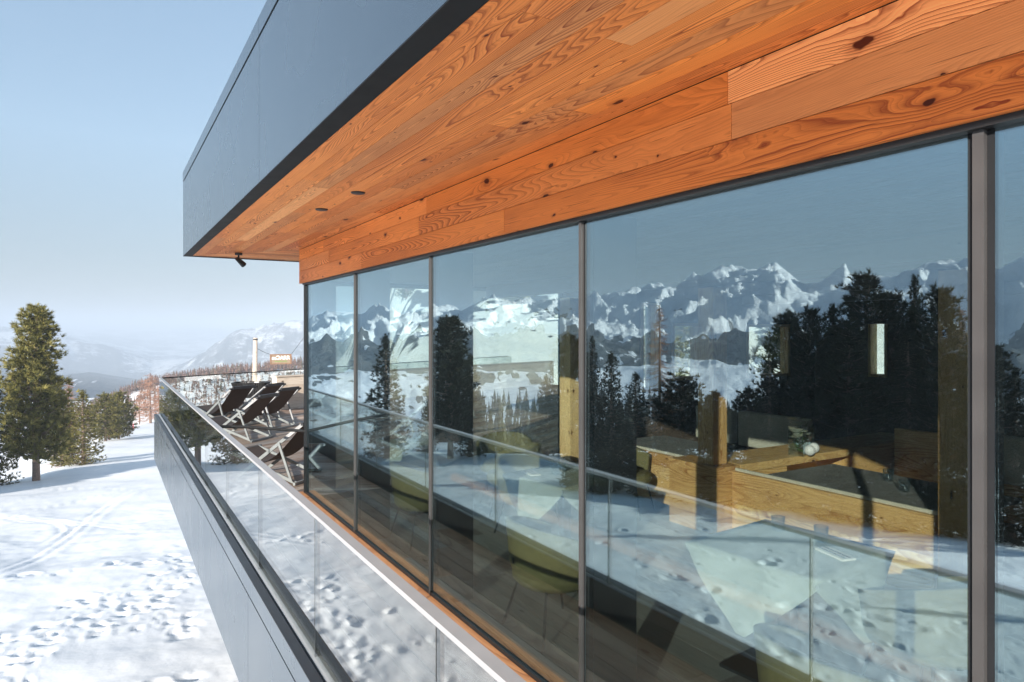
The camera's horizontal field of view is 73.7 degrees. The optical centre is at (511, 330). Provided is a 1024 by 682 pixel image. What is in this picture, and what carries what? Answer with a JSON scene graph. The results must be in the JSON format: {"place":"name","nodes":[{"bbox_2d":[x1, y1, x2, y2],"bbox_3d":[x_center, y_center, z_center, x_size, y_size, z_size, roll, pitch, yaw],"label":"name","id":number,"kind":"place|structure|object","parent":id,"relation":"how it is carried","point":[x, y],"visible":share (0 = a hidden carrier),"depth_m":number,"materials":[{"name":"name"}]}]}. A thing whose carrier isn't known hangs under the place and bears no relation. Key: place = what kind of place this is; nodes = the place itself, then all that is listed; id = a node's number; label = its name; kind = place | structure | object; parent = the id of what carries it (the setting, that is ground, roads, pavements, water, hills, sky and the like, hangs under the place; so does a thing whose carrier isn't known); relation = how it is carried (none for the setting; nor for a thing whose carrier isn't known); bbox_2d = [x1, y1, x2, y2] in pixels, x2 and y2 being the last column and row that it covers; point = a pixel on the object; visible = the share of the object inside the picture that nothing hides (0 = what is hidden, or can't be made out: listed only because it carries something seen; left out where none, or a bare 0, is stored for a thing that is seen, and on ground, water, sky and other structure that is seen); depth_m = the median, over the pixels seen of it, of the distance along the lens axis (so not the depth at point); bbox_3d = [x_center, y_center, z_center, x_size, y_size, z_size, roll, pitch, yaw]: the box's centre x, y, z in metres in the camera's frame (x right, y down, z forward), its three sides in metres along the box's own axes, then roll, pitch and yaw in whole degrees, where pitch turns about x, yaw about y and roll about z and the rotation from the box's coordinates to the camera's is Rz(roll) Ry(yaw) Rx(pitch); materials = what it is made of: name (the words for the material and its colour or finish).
{"place":"outdoors","nodes":[
{"label":"outdoors","id":0,"kind":"place"},
{"bbox_2d":[0,0,353,327],"label":"sky","id":1,"kind":"structure","parent":0,"point":[105,105],"materials":[{"name":"blue"}]},
{"bbox_2d":[390,400,428,437],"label":"deck chair","id":2,"kind":"object","parent":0,"point":[420,420],"visible":0.65,"depth_m":11.78,"materials":[{"name":"grey wood"}]},
{"bbox_2d":[390,453,428,515],"bbox_3d":[-1.054,1.661,7.869,0.860,0.738,0.860,0,0,-35],"label":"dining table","id":3,"kind":"object","parent":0,"point":[395,506],"visible":0.14,"depth_m":7.60,"materials":[{"name":"wood"}]},
{"bbox_2d":[390,435,428,472],"bbox_3d":[-1.054,1.489,7.869,0.986,0.402,0.986,0,0,-35],"label":"tablecloth","id":4,"kind":"object","parent":3,"relation":"on","point":[416,452],"visible":0.32,"depth_m":7.44,"materials":[{"name":"white fabric"}]},
{"bbox_2d":[399,438,408,441],"bbox_3d":[-1.259,1.278,7.979,0.090,0.015,0.220,0,0,-1],"label":"napkin","id":5,"kind":"object","parent":4,"relation":"on","point":[404,439],"visible":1,"depth_m":7.94,"materials":[{"name":"fabric"}]},
{"bbox_2d":[0,288,883,681],"bbox_3d":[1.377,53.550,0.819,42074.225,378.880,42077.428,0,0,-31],"label":"ground","id":6,"kind":"structure","parent":0,"point":[98,578],"depth_m":30.83,"materials":[{"name":"white snow"}]},
{"bbox_2d":[0,347,24,484],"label":"spruce tree","id":7,"kind":"object","parent":6,"relation":"on","point":[7,466],"visible":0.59,"depth_m":47.79,"materials":[{"name":"green plant"}]},
{"bbox_2d":[0,303,80,480],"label":"pine tree","id":8,"kind":"object","parent":6,"relation":"on","point":[44,381],"visible":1,"depth_m":47.73,"materials":[{"name":"green plant"}]},
{"bbox_2d":[40,380,79,470],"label":"larch tree","id":9,"kind":"object","parent":6,"relation":"on","point":[68,407],"visible":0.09,"depth_m":100.62,"materials":[{"name":"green plant"}]},
{"bbox_2d":[43,396,86,467],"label":"pine tree","id":10,"kind":"object","parent":6,"relation":"on","point":[59,461],"visible":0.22,"depth_m":61.52,"materials":[{"name":"green plant"}]},
{"bbox_2d":[56,389,107,466],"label":"pine tree","id":11,"kind":"object","parent":6,"relation":"on","point":[83,451],"visible":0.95,"depth_m":59.97,"materials":[{"name":"green plant"}]},
{"bbox_2d":[80,390,128,440],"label":"pine tree","id":12,"kind":"object","parent":6,"relation":"on","point":[110,410],"visible":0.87,"depth_m":95.54,"materials":[{"name":"green plant"}]},
{"bbox_2d":[101,390,142,438],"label":"pine tree","id":13,"kind":"object","parent":6,"relation":"on","point":[122,397],"visible":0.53,"depth_m":102.18,"materials":[{"name":"green plant"}]},
{"bbox_2d":[134,394,147,424],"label":"larch tree","id":14,"kind":"object","parent":6,"relation":"on","point":[139,398],"visible":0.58,"depth_m":182.50,"materials":[{"name":"brown plant"}]},
{"bbox_2d":[131,373,158,422],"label":"larch tree","id":15,"kind":"object","parent":6,"relation":"on","point":[150,412],"visible":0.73,"depth_m":180.86,"materials":[{"name":"brown plant"}]},
{"bbox_2d":[144,390,158,419],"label":"larch tree","id":16,"kind":"object","parent":6,"relation":"on","point":[156,407],"visible":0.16,"depth_m":199.57,"materials":[{"name":"brown plant"}]},
{"bbox_2d":[69,356,303,435],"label":"larch wood","id":17,"kind":"object","parent":6,"relation":"on","point":[240,368],"visible":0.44,"depth_m":345.47,"materials":[{"name":"plant"}]},
{"bbox_2d":[252,338,257,398],"bbox_3d":[-15.101,4.734,40.014,0.395,8.660,0.340,0,0,-31],"label":"log pole","id":18,"kind":"object","parent":6,"relation":"on","point":[255,354],"visible":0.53,"depth_m":39.93,"materials":[{"name":"wood"}]},
{"bbox_2d":[257,339,302,363],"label":"hanging sign","id":19,"kind":"object","parent":18,"relation":"hanging from","point":[280,358],"visible":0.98,"depth_m":40.59,"materials":[{"name":"white paint"}]},
{"bbox_2d":[349,343,353,370],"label":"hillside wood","id":20,"kind":"object","parent":6,"relation":"on","point":[352,364],"depth_m":71.89,"materials":[{"name":"green plant"}]},
{"bbox_2d":[496,295,535,303],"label":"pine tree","id":21,"kind":"object","parent":6,"relation":"on","point":[514,300],"visible":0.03,"depth_m":40.91,"materials":[{"name":"plant"}]},
{"bbox_2d":[154,0,1023,681],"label":"restaurant building","id":22,"kind":"structure","parent":6,"relation":"on","point":[826,186],"depth_m":4.18,"materials":[{"name":"glass"}]},
{"bbox_2d":[196,385,256,423],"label":"deck chair","id":23,"kind":"object","parent":22,"relation":"on","point":[236,397],"visible":0.9,"depth_m":14.48,"materials":[{"name":"black fabric"}]},
{"bbox_2d":[235,253,245,266],"bbox_3d":[-3.379,-0.881,8.502,0.087,0.174,0.145,0,0,31],"label":"spotlight","id":24,"kind":"object","parent":22,"relation":"hanging from","point":[242,263],"visible":1,"depth_m":8.47,"materials":[{"name":"black paint"}]},
{"bbox_2d":[211,393,278,442],"bbox_3d":[-5.027,1.577,12.632,1.222,0.845,0.670,0,0,15],"label":"deck chair","id":25,"kind":"object","parent":22,"relation":"on","point":[258,406],"visible":0.76,"depth_m":12.54,"materials":[{"name":"black fabric"}]},
{"bbox_2d":[231,381,270,397],"bbox_3d":[-6.162,1.605,16.116,0.840,0.793,0.588,0,0,-6],"label":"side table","id":26,"kind":"object","parent":22,"relation":"on","point":[259,384],"visible":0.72,"depth_m":15.90,"materials":[{"name":"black paint"}]},
{"bbox_2d":[228,382,285,421],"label":"deck chair","id":27,"kind":"object","parent":22,"relation":"on","point":[270,388],"visible":0.3,"depth_m":15.11,"materials":[{"name":"black fabric"}]},
{"bbox_2d":[219,425,304,432],"bbox_3d":[-2.897,1.130,7.877,0.986,0.154,0.037,0,0,-27],"label":"barrier bar","id":28,"kind":"object","parent":22,"relation":"attached to","point":[263,428],"visible":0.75,"depth_m":7.88,"materials":[{"name":"black paint"}]},
{"bbox_2d":[233,386,300,427],"bbox_3d":[-5.092,1.577,14.220,1.222,0.845,0.670,0,0,23],"label":"deck chair","id":29,"kind":"object","parent":22,"relation":"on","point":[280,401],"visible":0.71,"depth_m":14.14,"materials":[{"name":"black fabric"}]},
{"bbox_2d":[246,422,303,485],"bbox_3d":[-3.144,1.577,9.271,1.222,0.845,0.670,0,0,19],"label":"deck chair","id":30,"kind":"object","parent":22,"relation":"on","point":[295,444],"visible":0.59,"depth_m":9.09,"materials":[{"name":"grey oiled wood"},{"name":"dark fabric"}]},
{"bbox_2d":[307,274,352,521],"bbox_3d":[-1.964,0.678,7.315,0.012,2.447,1.816,0,0,-31],"label":"window pane","id":31,"kind":"structure","parent":22,"relation":"in","point":[318,487],"depth_m":7.72,"materials":[{"name":"clear glass"}]},
{"bbox_2d":[161,356,505,377],"bbox_3d":[-3.849,1.460,21.543,0.050,0.879,15.310,0,0,30],"label":"handrail","id":32,"kind":"object","parent":22,"relation":"on","point":[289,369],"visible":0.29,"depth_m":17.21,"materials":[{"name":"brown metal"}]},
{"bbox_2d":[158,378,525,681],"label":"glass railing","id":33,"kind":"object","parent":22,"relation":"attached to","point":[233,474],"visible":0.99,"depth_m":5.28,"materials":[{"name":"glass"}]},
{"bbox_2d":[390,461,428,550],"bbox_3d":[-0.878,1.647,6.634,0.610,0.773,0.690,0,0,-33],"label":"tub chair","id":34,"kind":"object","parent":22,"relation":"on","point":[410,486],"visible":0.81,"depth_m":6.37,"materials":[{"name":"green fabric"}]},
{"bbox_2d":[271,361,553,409],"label":"timber wall","id":35,"kind":"structure","parent":22,"relation":"on","point":[408,382],"depth_m":20.89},
{"bbox_2d":[476,431,532,502],"bbox_3d":[-0.091,1.647,8.287,0.690,0.773,0.610,0,0,4],"label":"tub chair","id":36,"kind":"object","parent":22,"relation":"on","point":[489,446],"visible":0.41,"depth_m":8.46,"materials":[{"name":"green fabric"}]},
{"bbox_2d":[487,442,540,518],"bbox_3d":[0.020,1.647,7.623,0.610,0.773,0.690,0,0,-1],"label":"tub chair","id":37,"kind":"object","parent":22,"relation":"on","point":[533,447],"visible":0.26,"depth_m":7.67,"materials":[{"name":"green fabric"}]},
{"bbox_2d":[494,452,557,532],"bbox_3d":[0.158,1.647,6.809,0.690,0.773,0.610,0,0,-33],"label":"tub chair","id":38,"kind":"object","parent":22,"relation":"on","point":[511,462],"visible":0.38,"depth_m":6.99,"materials":[{"name":"green fabric"}]},
{"bbox_2d":[503,476,570,537],"bbox_3d":[0.467,1.661,6.097,0.780,0.738,0.780,0,0,-39],"label":"dining table","id":39,"kind":"object","parent":22,"relation":"on","point":[564,516],"visible":0.23,"depth_m":6.07,"materials":[{"name":"wood"}]},
{"bbox_2d":[502,463,578,518],"bbox_3d":[0.467,1.489,6.097,0.906,0.402,0.906,0,0,-39],"label":"tablecloth","id":40,"kind":"object","parent":39,"relation":"on","point":[536,497],"visible":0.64,"depth_m":5.86,"materials":[{"name":"white fabric"}]},
{"bbox_2d":[522,469,540,475],"bbox_3d":[0.175,1.278,6.156,0.090,0.015,0.220,0,0,-21],"label":"napkin","id":41,"kind":"object","parent":40,"relation":"on","point":[530,472],"visible":1,"depth_m":6.13,"materials":[{"name":"fabric"}]},
{"bbox_2d":[502,515,578,652],"bbox_3d":[0.264,1.647,4.638,0.610,0.773,0.690,0,0,-31],"label":"tub chair","id":42,"kind":"object","parent":22,"relation":"on","point":[543,558],"visible":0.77,"depth_m":4.37,"materials":[{"name":"green fabric"}]},
{"bbox_2d":[637,447,655,520],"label":"tub chair","id":43,"kind":"object","parent":22,"relation":"on","point":[644,476],"visible":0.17,"depth_m":7.70,"materials":[{"name":"green fabric"}]},
{"bbox_2d":[645,306,650,386],"bbox_3d":[3.253,0.640,16.136,0.400,2.720,0.394,0,0,-31],"label":"steel flue","id":44,"kind":"object","parent":22,"relation":"on","point":[647,346],"visible":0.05,"depth_m":16.05,"materials":[{"name":"silver metal"}]},
{"bbox_2d":[641,303,660,391],"bbox_3d":[2.136,0.255,10.780,0.400,1.390,0.180,0,0,-31],"label":"window","id":45,"kind":"structure","parent":22,"relation":"in","point":[655,307],"depth_m":10.80,"materials":[{"name":"clear glass"}]},
{"bbox_2d":[671,323,697,380],"bbox_3d":[2.789,0.335,11.169,0.620,0.930,0.180,0,0,-31],"label":"window","id":46,"kind":"structure","parent":22,"relation":"in","point":[693,326],"depth_m":11.23,"materials":[{"name":"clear glass"}]},
{"bbox_2d":[637,435,740,455],"bbox_3d":[2.009,1.722,8.412,0.940,0.613,1.400,0,0,-31],"label":"booth table","id":47,"kind":"object","parent":22,"relation":"on","point":[680,446],"visible":0.37,"depth_m":8.50,"materials":[{"name":"stone"}]},
{"bbox_2d":[746,324,789,377],"bbox_3d":[4.520,0.350,12.200,1.150,0.940,0.180,0,0,-31],"label":"window","id":48,"kind":"structure","parent":22,"relation":"in","point":[784,328],"depth_m":12.39,"materials":[{"name":"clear glass"}]},
{"bbox_2d":[686,545,857,681],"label":"dining table","id":49,"kind":"object","parent":22,"relation":"on","point":[743,664],"visible":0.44,"depth_m":4.08,"materials":[{"name":"stone"}]},
{"bbox_2d":[684,519,895,643],"bbox_3d":[1.647,1.489,4.076,0.966,0.402,0.966,0,0,-37],"label":"tablecloth","id":50,"kind":"object","parent":49,"relation":"on","point":[751,575],"visible":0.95,"depth_m":3.83,"materials":[{"name":"white fabric"}]},
{"bbox_2d":[771,515,784,531],"bbox_3d":[1.713,1.240,4.395,0.084,0.094,0.084,0,0,-31],"label":"drinking glass","id":51,"kind":"object","parent":50,"relation":"on","point":[775,528],"visible":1,"depth_m":4.39,"materials":[{"name":"clear glass"}]},
{"bbox_2d":[814,525,828,542],"bbox_3d":[1.890,1.240,4.175,0.084,0.094,0.084,0,0,-31],"label":"drinking glass","id":52,"kind":"object","parent":50,"relation":"on","point":[827,529],"visible":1,"depth_m":4.16,"materials":[{"name":"clear glass"}]},
{"bbox_2d":[815,546,855,561],"bbox_3d":[1.855,1.278,3.921,0.090,0.015,0.220,0,0,-16],"label":"napkin","id":53,"kind":"object","parent":50,"relation":"on","point":[835,554],"visible":1,"depth_m":3.90,"materials":[{"name":"fabric"}]},
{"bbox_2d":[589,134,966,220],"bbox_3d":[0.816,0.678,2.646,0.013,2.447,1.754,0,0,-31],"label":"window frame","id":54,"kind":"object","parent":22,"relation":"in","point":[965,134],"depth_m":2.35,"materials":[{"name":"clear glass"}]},
{"bbox_2d":[753,623,884,681],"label":"tub chair","id":55,"kind":"object","parent":22,"relation":"on","point":[782,653],"visible":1,"depth_m":2.73,"materials":[{"name":"green fabric"}]},
{"bbox_2d":[637,428,1023,588],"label":"seating booth","id":56,"kind":"object","parent":22,"relation":"on","point":[740,488],"visible":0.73,"depth_m":6.77,"materials":[{"name":"brown wood"}]},
{"bbox_2d":[696,406,737,443],"bbox_3d":[2.983,1.360,9.982,0.140,0.480,0.700,0,0,-31],"label":"back cushion","id":57,"kind":"object","parent":56,"relation":"on","point":[732,426],"visible":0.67,"depth_m":9.69,"materials":[{"name":"beige fabric"}]},
{"bbox_2d":[738,411,812,447],"bbox_3d":[3.495,1.360,9.122,0.140,0.480,1.100,0,0,-31],"label":"back cushion","id":58,"kind":"object","parent":56,"relation":"on","point":[758,430],"visible":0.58,"depth_m":9.15,"materials":[{"name":"beige fabric"}]},
{"bbox_2d":[787,416,819,456],"bbox_3d":[3.224,1.144,7.521,0.284,0.413,0.454,0,0,39],"label":"flower vase","id":59,"kind":"object","parent":56,"relation":"on","point":[810,448],"visible":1,"depth_m":7.46,"materials":[{"name":"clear glass"}]},
{"bbox_2d":[1004,435,1023,486],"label":"back cushion","id":60,"kind":"object","parent":56,"relation":"on","point":[1014,460],"visible":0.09,"depth_m":7.04,"materials":[{"name":"beige fabric"}]},
{"bbox_2d":[868,324,887,377],"bbox_3d":[6.378,0.340,11.816,0.190,0.916,0.336,0,0,-31],"label":"window","id":61,"kind":"structure","parent":22,"relation":"in","point":[872,328],"depth_m":11.89,"materials":[{"name":"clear glass"}]},
{"bbox_2d":[768,464,1021,510],"bbox_3d":[3.374,1.722,6.228,1.130,0.613,1.750,0,0,-31],"label":"booth table","id":62,"kind":"object","parent":22,"relation":"on","point":[921,493],"visible":0.48,"depth_m":6.33,"materials":[{"name":"stone"}]},
{"bbox_2d":[898,478,910,491],"bbox_3d":[3.459,1.361,6.016,0.095,0.106,0.095,0,0,-31],"label":"drinking glass","id":63,"kind":"object","parent":62,"relation":"on","point":[903,489],"visible":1,"depth_m":6.00,"materials":[{"name":"clear glass"}]},
{"bbox_2d":[858,575,967,681],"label":"tub chair","id":64,"kind":"object","parent":22,"relation":"on","point":[923,628],"visible":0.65,"depth_m":3.41,"materials":[{"name":"green fabric"}]},
{"bbox_2d":[644,309,689,379],"bbox_3d":[7.059,-2.068,32.138,4.672,9.683,4.493,0,0,35],"label":"spruce tree","id":65,"kind":"object","parent":6,"relation":"on","point":[678,342],"visible":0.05,"depth_m":31.59,"materials":[{"name":"green plant"}]},
{"bbox_2d":[675,326,689,341],"bbox_3d":[8.783,-1.653,34.818,1.868,4.710,1.787,0,0,-3],"label":"pine tree","id":66,"kind":"object","parent":6,"relation":"on","point":[686,336],"visible":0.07,"depth_m":34.70,"materials":[{"name":"green plant"}]},
{"bbox_2d":[749,327,779,373],"bbox_3d":[8.053,3.012,19.204,4.255,8.144,3.943,0,0,-14],"label":"pine tree","id":67,"kind":"object","parent":6,"relation":"on","point":[769,365],"visible":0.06,"depth_m":19.25,"materials":[{"name":"green plant"}]},
{"bbox_2d":[422,382,479,418],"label":"deck chair","id":68,"kind":"object","parent":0,"point":[475,384],"visible":0.11,"depth_m":15.53,"materials":[{"name":"wood"}]}
]}

